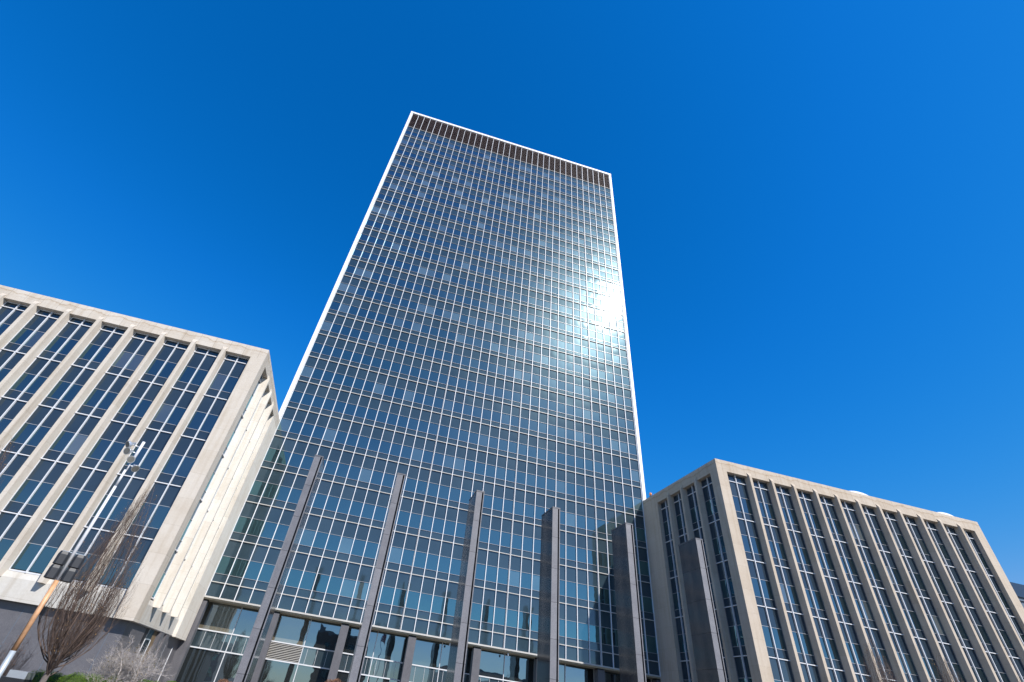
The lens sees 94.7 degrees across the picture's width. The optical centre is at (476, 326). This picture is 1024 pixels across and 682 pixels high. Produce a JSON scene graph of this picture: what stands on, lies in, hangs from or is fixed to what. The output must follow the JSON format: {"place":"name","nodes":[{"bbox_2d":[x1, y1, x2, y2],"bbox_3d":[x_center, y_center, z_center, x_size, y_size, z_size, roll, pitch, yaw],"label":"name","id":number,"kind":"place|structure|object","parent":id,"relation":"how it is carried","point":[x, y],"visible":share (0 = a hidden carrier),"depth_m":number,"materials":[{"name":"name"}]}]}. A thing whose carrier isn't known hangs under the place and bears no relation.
{"place":"outdoors","nodes":[
{"label":"outdoors","id":0,"kind":"place"},
{"bbox_2d":[163,111,660,681],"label":"office tower","id":1,"kind":"structure","parent":0,"point":[469,337],"depth_m":62.97,"materials":[{"name":"blue glass"}]},
{"bbox_2d":[176,647,223,681],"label":"lobby window","id":2,"kind":"structure","parent":1,"relation":"in","point":[199,665],"depth_m":44.38,"materials":[{"name":"grey glass"}]},
{"bbox_2d":[198,602,241,632],"bbox_3d":[-25.598,28.968,46.872,3.410,2.240,0.008,15,-40,-7],"label":"lobby window","id":3,"kind":"structure","parent":1,"relation":"in","point":[216,617],"depth_m":46.87,"materials":[{"name":"grey glass"}]},
{"bbox_2d":[215,556,234,574],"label":"window","id":4,"kind":"structure","parent":1,"relation":"in","point":[225,565],"depth_m":48.08,"materials":[{"name":"teal glass"}]},
{"bbox_2d":[215,653,241,681],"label":"lobby window","id":5,"kind":"structure","parent":1,"relation":"in","point":[228,669],"depth_m":44.82,"materials":[{"name":"grey glass"}]},
{"bbox_2d":[230,558,248,577],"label":"window","id":6,"kind":"structure","parent":1,"relation":"in","point":[240,565],"depth_m":48.24,"materials":[{"name":"teal glass"}]},
{"bbox_2d":[233,516,250,533],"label":"window","id":7,"kind":"structure","parent":1,"relation":"in","point":[242,524],"depth_m":50.59,"materials":[{"name":"teal glass"}]},
{"bbox_2d":[233,608,258,635],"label":"lobby window","id":8,"kind":"structure","parent":1,"relation":"in","point":[244,626],"depth_m":47.17,"materials":[{"name":"blue glass"}]},
{"bbox_2d":[244,561,262,579],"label":"window","id":9,"kind":"structure","parent":1,"relation":"in","point":[253,570],"depth_m":48.41,"materials":[{"name":"blue glass"}]},
{"bbox_2d":[247,519,264,535],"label":"window","id":10,"kind":"structure","parent":1,"relation":"in","point":[255,528],"depth_m":50.78,"materials":[{"name":"teal glass"}]},
{"bbox_2d":[249,480,265,495],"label":"window","id":11,"kind":"structure","parent":1,"relation":"in","point":[257,489],"depth_m":53.15,"materials":[{"name":"teal glass"}]},
{"bbox_2d":[258,564,274,581],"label":"window","id":12,"kind":"structure","parent":1,"relation":"in","point":[265,575],"depth_m":48.57,"materials":[{"name":"blue glass"}]},
{"bbox_2d":[260,522,277,538],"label":"window","id":13,"kind":"structure","parent":1,"relation":"in","point":[269,528],"depth_m":50.95,"materials":[{"name":"blue glass"}]},
{"bbox_2d":[262,483,278,498],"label":"window","id":14,"kind":"structure","parent":1,"relation":"in","point":[270,490],"depth_m":53.32,"materials":[{"name":"teal glass"}]},
{"bbox_2d":[258,659,297,681],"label":"lobby window","id":15,"kind":"structure","parent":1,"relation":"in","point":[272,671],"depth_m":45.53,"materials":[{"name":"teal glass"}]},
{"bbox_2d":[273,524,288,540],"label":"window","id":16,"kind":"structure","parent":1,"relation":"in","point":[281,531],"depth_m":51.11,"materials":[{"name":"blue glass"}]},
{"bbox_2d":[275,486,290,501],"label":"window","id":17,"kind":"structure","parent":1,"relation":"in","point":[283,492],"depth_m":53.49,"materials":[{"name":"blue glass"}]},
{"bbox_2d":[272,614,310,644],"bbox_3d":[-18.879,30.734,47.726,3.410,2.240,0.006,15,-40,-7],"label":"lobby window","id":18,"kind":"structure","parent":1,"relation":"in","point":[289,629],"depth_m":47.72,"materials":[{"name":"blue glass"}]},
{"bbox_2d":[286,569,302,587],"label":"window","id":19,"kind":"structure","parent":1,"relation":"in","point":[294,578],"depth_m":48.92,"materials":[{"name":"blue glass"}]},
{"bbox_2d":[299,529,315,545],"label":"window","id":20,"kind":"structure","parent":1,"relation":"in","point":[308,536],"depth_m":51.46,"materials":[{"name":"blue glass"}]},
{"bbox_2d":[299,571,316,589],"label":"window","id":21,"kind":"structure","parent":1,"relation":"in","point":[307,582],"depth_m":49.10,"materials":[{"name":"blue glass"}]},
{"bbox_2d":[294,665,329,681],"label":"lobby window","id":22,"kind":"structure","parent":1,"relation":"in","point":[304,673],"depth_m":46.05,"materials":[{"name":"teal glass"}]},
{"bbox_2d":[312,493,327,508],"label":"window","id":23,"kind":"structure","parent":1,"relation":"in","point":[320,499],"depth_m":54.01,"materials":[{"name":"blue glass"}]},
{"bbox_2d":[312,532,328,548],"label":"window","id":24,"kind":"structure","parent":1,"relation":"in","point":[321,538],"depth_m":51.63,"materials":[{"name":"blue glass"}]},
{"bbox_2d":[313,574,329,592],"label":"window","id":25,"kind":"structure","parent":1,"relation":"in","point":[321,582],"depth_m":49.26,"materials":[{"name":"blue glass"}]},
{"bbox_2d":[304,620,340,650],"bbox_3d":[-15.547,31.609,48.149,3.410,2.240,0.004,15,-40,-7],"label":"lobby window","id":26,"kind":"structure","parent":1,"relation":"in","point":[323,635],"depth_m":48.12,"materials":[{"name":"blue glass"}]},
{"bbox_2d":[324,496,339,511],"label":"window","id":27,"kind":"structure","parent":1,"relation":"in","point":[332,502],"depth_m":54.17,"materials":[{"name":"blue glass"}]},
{"bbox_2d":[325,534,341,550],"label":"window","id":28,"kind":"structure","parent":1,"relation":"in","point":[333,542],"depth_m":51.81,"materials":[{"name":"blue glass"}]},
{"bbox_2d":[326,576,342,594],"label":"window","id":29,"kind":"structure","parent":1,"relation":"in","point":[334,586],"depth_m":49.43,"materials":[{"name":"blue glass"}]},
{"bbox_2d":[337,498,351,513],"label":"window","id":30,"kind":"structure","parent":1,"relation":"in","point":[344,505],"depth_m":54.35,"materials":[{"name":"blue glass"}]},
{"bbox_2d":[338,537,353,553],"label":"window","id":31,"kind":"structure","parent":1,"relation":"in","point":[346,543],"depth_m":51.98,"materials":[{"name":"blue glass"}]},
{"bbox_2d":[340,579,355,597],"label":"window","id":32,"kind":"structure","parent":1,"relation":"in","point":[348,586],"depth_m":49.61,"materials":[{"name":"blue glass"}]},
{"bbox_2d":[349,501,363,516],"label":"window","id":33,"kind":"structure","parent":1,"relation":"in","point":[356,507],"depth_m":54.52,"materials":[{"name":"blue glass"}]},
{"bbox_2d":[351,539,365,556],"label":"window","id":34,"kind":"structure","parent":1,"relation":"in","point":[358,547],"depth_m":52.15,"materials":[{"name":"blue glass"}]},
{"bbox_2d":[343,627,377,656],"bbox_3d":[-12.158,32.499,48.578,3.410,2.240,0.005,15,-40,-7],"label":"lobby window","id":35,"kind":"structure","parent":1,"relation":"in","point":[350,643],"depth_m":48.57,"materials":[{"name":"blue glass"}]},
{"bbox_2d":[353,581,368,599],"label":"window","id":36,"kind":"structure","parent":1,"relation":"in","point":[361,588],"depth_m":49.78,"materials":[{"name":"blue glass"}]},
{"bbox_2d":[361,503,374,518],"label":"window","id":37,"kind":"structure","parent":1,"relation":"in","point":[368,509],"depth_m":54.69,"materials":[{"name":"blue glass"}]},
{"bbox_2d":[363,542,378,558],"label":"window","id":38,"kind":"structure","parent":1,"relation":"in","point":[371,548],"depth_m":52.31,"materials":[{"name":"blue glass"}]},
{"bbox_2d":[379,586,394,604],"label":"window","id":39,"kind":"structure","parent":1,"relation":"in","point":[387,593],"depth_m":50.11,"materials":[{"name":"blue glass"}]},
{"bbox_2d":[373,632,407,661],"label":"lobby window","id":40,"kind":"structure","parent":1,"relation":"in","point":[388,646],"depth_m":48.98,"materials":[{"name":"blue glass"}]},
{"bbox_2d":[388,547,402,563],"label":"window","id":41,"kind":"structure","parent":1,"relation":"in","point":[396,553],"depth_m":52.65,"materials":[{"name":"blue glass"}]},
{"bbox_2d":[392,588,406,606],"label":"window","id":42,"kind":"structure","parent":1,"relation":"in","point":[400,595],"depth_m":50.28,"materials":[{"name":"blue glass"}]},
{"bbox_2d":[401,549,414,565],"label":"window","id":43,"kind":"structure","parent":1,"relation":"in","point":[407,557],"depth_m":52.83,"materials":[{"name":"blue glass"}]},
{"bbox_2d":[405,591,419,609],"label":"window","id":44,"kind":"structure","parent":1,"relation":"in","point":[412,601],"depth_m":50.46,"materials":[{"name":"blue glass"}]},
{"bbox_2d":[413,551,426,568],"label":"window","id":45,"kind":"structure","parent":1,"relation":"in","point":[420,558],"depth_m":52.99,"materials":[{"name":"blue glass"}]},
{"bbox_2d":[418,593,432,611],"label":"window","id":46,"kind":"structure","parent":1,"relation":"in","point":[425,602],"depth_m":50.63,"materials":[{"name":"blue glass"}]},
{"bbox_2d":[412,638,441,667],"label":"lobby window","id":47,"kind":"structure","parent":1,"relation":"in","point":[427,653],"depth_m":49.44,"materials":[{"name":"blue glass"}]},
{"bbox_2d":[425,554,438,570],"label":"window","id":48,"kind":"structure","parent":1,"relation":"in","point":[432,560],"depth_m":53.16,"materials":[{"name":"blue glass"}]},
{"bbox_2d":[431,596,444,613],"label":"window","id":49,"kind":"structure","parent":1,"relation":"in","point":[438,602],"depth_m":50.80,"materials":[{"name":"blue glass"}]},
{"bbox_2d":[438,556,450,572],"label":"window","id":50,"kind":"structure","parent":1,"relation":"in","point":[444,562],"depth_m":53.34,"materials":[{"name":"blue glass"}]},
{"bbox_2d":[444,598,455,615],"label":"window","id":51,"kind":"structure","parent":1,"relation":"in","point":[450,604],"depth_m":50.97,"materials":[{"name":"blue glass"}]},
{"bbox_2d":[439,643,471,672],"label":"lobby window","id":52,"kind":"structure","parent":1,"relation":"in","point":[445,648],"depth_m":49.81,"materials":[{"name":"blue glass"}]},
{"bbox_2d":[471,603,481,620],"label":"window","id":53,"kind":"structure","parent":1,"relation":"in","point":[476,608],"depth_m":51.31,"materials":[{"name":"blue glass"}]},
{"bbox_2d":[481,605,493,622],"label":"window","id":54,"kind":"structure","parent":1,"relation":"in","point":[487,611],"depth_m":51.48,"materials":[{"name":"blue glass"}]},
{"bbox_2d":[485,565,496,581],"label":"window","id":55,"kind":"structure","parent":1,"relation":"in","point":[491,572],"depth_m":54.03,"materials":[{"name":"blue glass"}]},
{"bbox_2d":[479,650,503,678],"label":"lobby window","id":56,"kind":"structure","parent":1,"relation":"in","point":[491,663],"depth_m":50.32,"materials":[{"name":"blue glass"}]},
{"bbox_2d":[494,607,505,625],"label":"window","id":57,"kind":"structure","parent":1,"relation":"in","point":[499,616],"depth_m":51.64,"materials":[{"name":"blue glass"}]},
{"bbox_2d":[506,609,517,627],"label":"window","id":58,"kind":"structure","parent":1,"relation":"in","point":[512,616],"depth_m":51.83,"materials":[{"name":"blue glass"}]},
{"bbox_2d":[504,654,533,681],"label":"lobby window","id":59,"kind":"structure","parent":1,"relation":"in","point":[516,668],"depth_m":50.70,"materials":[{"name":"blue glass"}]},
{"bbox_2d":[518,612,529,629],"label":"window","id":60,"kind":"structure","parent":1,"relation":"in","point":[524,618],"depth_m":51.99,"materials":[{"name":"blue glass"}]},
{"bbox_2d":[566,620,576,638],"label":"window","id":61,"kind":"structure","parent":1,"relation":"in","point":[571,627],"depth_m":52.68,"materials":[{"name":"blue glass"}]},
{"bbox_2d":[566,665,593,681],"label":"lobby window","id":62,"kind":"structure","parent":1,"relation":"in","point":[573,673],"depth_m":51.84,"materials":[{"name":"blue glass"}]},
{"bbox_2d":[578,623,588,640],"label":"window","id":63,"kind":"structure","parent":1,"relation":"in","point":[583,634],"depth_m":52.83,"materials":[{"name":"blue glass"}]},
{"bbox_2d":[601,627,611,644],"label":"window","id":64,"kind":"structure","parent":1,"relation":"in","point":[606,638],"depth_m":53.18,"materials":[{"name":"blue glass"}]},
{"bbox_2d":[0,0,1023,584],"label":"sky","id":65,"kind":"structure","parent":0,"point":[819,204],"materials":[{"name":"blue"}]},
{"bbox_2d":[1010,582,1023,607],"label":"office block","id":66,"kind":"structure","parent":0,"point":[1018,589],"depth_m":94.47,"materials":[{"name":"blue glass"}]},
{"label":"ground","id":67,"kind":"structure","parent":0,"visible":0},
{"bbox_2d":[0,670,35,681],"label":"utility cabinet","id":68,"kind":"object","parent":67,"relation":"on","point":[18,676],"visible":0.96,"depth_m":16.61,"materials":[{"name":"metal"}]},
{"bbox_2d":[0,285,279,681],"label":"stone wing","id":69,"kind":"structure","parent":67,"relation":"on","point":[87,393],"depth_m":38.85,"materials":[{"name":"beige stone"}]},
{"bbox_2d":[0,301,28,334],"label":"window","id":70,"kind":"structure","parent":69,"relation":"in","point":[8,316],"depth_m":42.28,"materials":[{"name":"blue glass"}]},
{"bbox_2d":[0,309,61,381],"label":"window","id":71,"kind":"structure","parent":69,"relation":"in","point":[37,326],"depth_m":41.23,"materials":[{"name":"blue glass"}]},
{"bbox_2d":[0,317,93,433],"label":"window","id":72,"kind":"structure","parent":69,"relation":"in","point":[28,383],"depth_m":40.05,"materials":[{"name":"blue glass"}]},
{"bbox_2d":[0,324,125,493],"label":"window","id":73,"kind":"structure","parent":69,"relation":"in","point":[42,419],"depth_m":38.85,"materials":[{"name":"blue glass"}]},
{"bbox_2d":[0,332,157,560],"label":"window","id":74,"kind":"structure","parent":69,"relation":"in","point":[39,482],"depth_m":37.32,"materials":[{"name":"blue glass"}]},
{"bbox_2d":[8,339,188,575],"bbox_3d":[-29.441,9.085,38.322,2.300,20.030,0.170,15,-40,-7],"label":"window","id":75,"kind":"structure","parent":69,"relation":"in","point":[43,544],"depth_m":36.84,"materials":[{"name":"blue glass"}]},
{"bbox_2d":[57,346,219,581],"bbox_3d":[-26.753,9.791,38.663,2.300,20.030,0.170,15,-40,-7],"label":"window","id":76,"kind":"structure","parent":69,"relation":"in","point":[167,417],"depth_m":38.57,"materials":[{"name":"blue glass"}]},
{"bbox_2d":[98,354,248,589],"bbox_3d":[-24.089,10.491,39.001,2.250,20.030,0.170,15,-40,-7],"label":"window","id":77,"kind":"structure","parent":69,"relation":"in","point":[181,460],"depth_m":38.56,"materials":[{"name":"blue glass"}]},
{"bbox_2d":[151,375,262,599],"bbox_3d":[-22.693,12.148,40.734,0.170,20.030,2.220,15,-40,-7],"label":"window","id":78,"kind":"structure","parent":69,"relation":"in","point":[242,416],"depth_m":39.88,"materials":[{"name":"glass"}]},
{"bbox_2d":[233,454,323,681],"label":"granite pylon","id":79,"kind":"object","parent":67,"relation":"on","point":[250,656],"visible":1,"depth_m":30.32,"materials":[{"name":"grey stone"}]},
{"bbox_2d":[347,473,405,681],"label":"granite pylon","id":80,"kind":"object","parent":67,"relation":"on","point":[356,667],"visible":1,"depth_m":31.28,"materials":[{"name":"grey stone"}]},
{"bbox_2d":[446,490,484,681],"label":"granite pylon","id":81,"kind":"object","parent":67,"relation":"on","point":[459,642],"visible":1,"depth_m":32.70,"materials":[{"name":"grey stone"}]},
{"bbox_2d":[536,506,559,681],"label":"granite pylon","id":82,"kind":"object","parent":67,"relation":"on","point":[548,641],"visible":1,"depth_m":33.97,"materials":[{"name":"grey stone"}]},
{"bbox_2d":[611,522,645,681],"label":"granite pylon","id":83,"kind":"object","parent":67,"relation":"on","point":[630,648],"visible":1,"depth_m":35.12,"materials":[{"name":"grey stone"}]},
{"bbox_2d":[678,538,726,681],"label":"granite pylon","id":84,"kind":"object","parent":67,"relation":"on","point":[709,660],"visible":1,"depth_m":36.28,"materials":[{"name":"grey stone"}]},
{"bbox_2d":[643,458,1023,681],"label":"stone wing","id":85,"kind":"structure","parent":67,"relation":"on","point":[812,582],"depth_m":48.99,"materials":[{"name":"beige stone"}]},
{"bbox_2d":[661,500,691,681],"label":"window","id":86,"kind":"structure","parent":85,"relation":"in","point":[686,672],"depth_m":53.59,"materials":[{"name":"blue glass"}]},
{"bbox_2d":[673,493,687,543],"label":"window","id":87,"kind":"structure","parent":85,"relation":"in","point":[677,498],"depth_m":56.40,"materials":[{"name":"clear glass"}]},
{"bbox_2d":[687,485,728,681],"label":"window","id":88,"kind":"structure","parent":85,"relation":"in","point":[694,510],"depth_m":53.12,"materials":[{"name":"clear glass"}]},
{"bbox_2d":[701,476,751,681],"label":"window","id":89,"kind":"structure","parent":85,"relation":"in","point":[732,615],"depth_m":46.85,"materials":[{"name":"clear glass"}]},
{"bbox_2d":[727,474,794,681],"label":"window","id":90,"kind":"structure","parent":85,"relation":"in","point":[782,671],"depth_m":45.51,"materials":[{"name":"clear glass"}]},
{"bbox_2d":[753,480,821,681],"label":"window","id":91,"kind":"structure","parent":85,"relation":"in","point":[803,645],"depth_m":46.05,"materials":[{"name":"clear glass"}]},
{"bbox_2d":[775,485,846,681],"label":"window","id":92,"kind":"structure","parent":85,"relation":"in","point":[828,644],"depth_m":46.57,"materials":[{"name":"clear glass"}]},
{"bbox_2d":[797,491,872,681],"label":"window","id":93,"kind":"structure","parent":85,"relation":"in","point":[849,633],"depth_m":47.13,"materials":[{"name":"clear glass"}]},
{"bbox_2d":[819,496,896,681],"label":"window","id":94,"kind":"structure","parent":85,"relation":"in","point":[858,592],"depth_m":48.06,"materials":[{"name":"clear glass"}]},
{"bbox_2d":[841,501,920,681],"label":"window","id":95,"kind":"structure","parent":85,"relation":"in","point":[903,653],"depth_m":48.07,"materials":[{"name":"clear glass"}]},
{"bbox_2d":[862,506,943,681],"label":"window","id":96,"kind":"structure","parent":85,"relation":"in","point":[925,651],"depth_m":48.63,"materials":[{"name":"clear glass"}]},
{"bbox_2d":[883,511,966,681],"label":"window","id":97,"kind":"structure","parent":85,"relation":"in","point":[949,655],"depth_m":49.18,"materials":[{"name":"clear glass"}]},
{"bbox_2d":[904,516,988,681],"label":"window","id":98,"kind":"structure","parent":85,"relation":"in","point":[959,629],"depth_m":49.55,"materials":[{"name":"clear glass"}]},
{"bbox_2d":[924,521,1009,681],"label":"window","id":99,"kind":"structure","parent":85,"relation":"in","point":[1002,676],"depth_m":50.08,"materials":[{"name":"blue glass"}]},
{"bbox_2d":[944,526,1023,681],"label":"window","id":100,"kind":"structure","parent":85,"relation":"in","point":[982,594],"depth_m":50.72,"materials":[{"name":"blue glass"}]},
{"bbox_2d":[964,530,1023,645],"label":"window","id":101,"kind":"structure","parent":85,"relation":"in","point":[992,579],"depth_m":52.41,"materials":[{"name":"blue glass"}]},
{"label":"planting bed","id":102,"kind":"structure","parent":67,"relation":"on","visible":0},
{"bbox_2d":[0,635,37,675],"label":"twig bush","id":103,"kind":"object","parent":102,"relation":"on","point":[11,666],"visible":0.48,"depth_m":17.78,"materials":[{"name":"grey plant"}]},
{"bbox_2d":[58,672,84,681],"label":"boxwood bush","id":104,"kind":"object","parent":102,"relation":"on","point":[72,677],"visible":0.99,"depth_m":17.81,"materials":[{"name":"green plant"}]},
{"bbox_2d":[0,441,144,677],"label":"light pole","id":105,"kind":"object","parent":102,"relation":"on","point":[55,569],"visible":1,"depth_m":16.83,"materials":[{"name":"metal"}]},
{"bbox_2d":[37,483,159,681],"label":"bare tree","id":106,"kind":"object","parent":102,"relation":"on","point":[63,640],"visible":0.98,"depth_m":18.12,"materials":[{"name":"brown plant"}]},
{"bbox_2d":[80,635,172,681],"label":"pale shrub","id":107,"kind":"object","parent":102,"relation":"on","point":[133,664],"visible":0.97,"depth_m":18.96,"materials":[{"name":"grey plant"}]},
{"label":"planting bed","id":108,"kind":"structure","parent":67,"relation":"on","visible":0},
{"bbox_2d":[861,635,900,681],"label":"bare tree","id":109,"kind":"object","parent":108,"relation":"on","point":[881,670],"visible":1,"depth_m":26.13,"materials":[{"name":"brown plant"}]},
{"bbox_2d":[931,650,963,681],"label":"bare tree","id":110,"kind":"object","parent":108,"relation":"on","point":[951,673],"visible":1,"depth_m":27.37,"materials":[{"name":"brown plant"}]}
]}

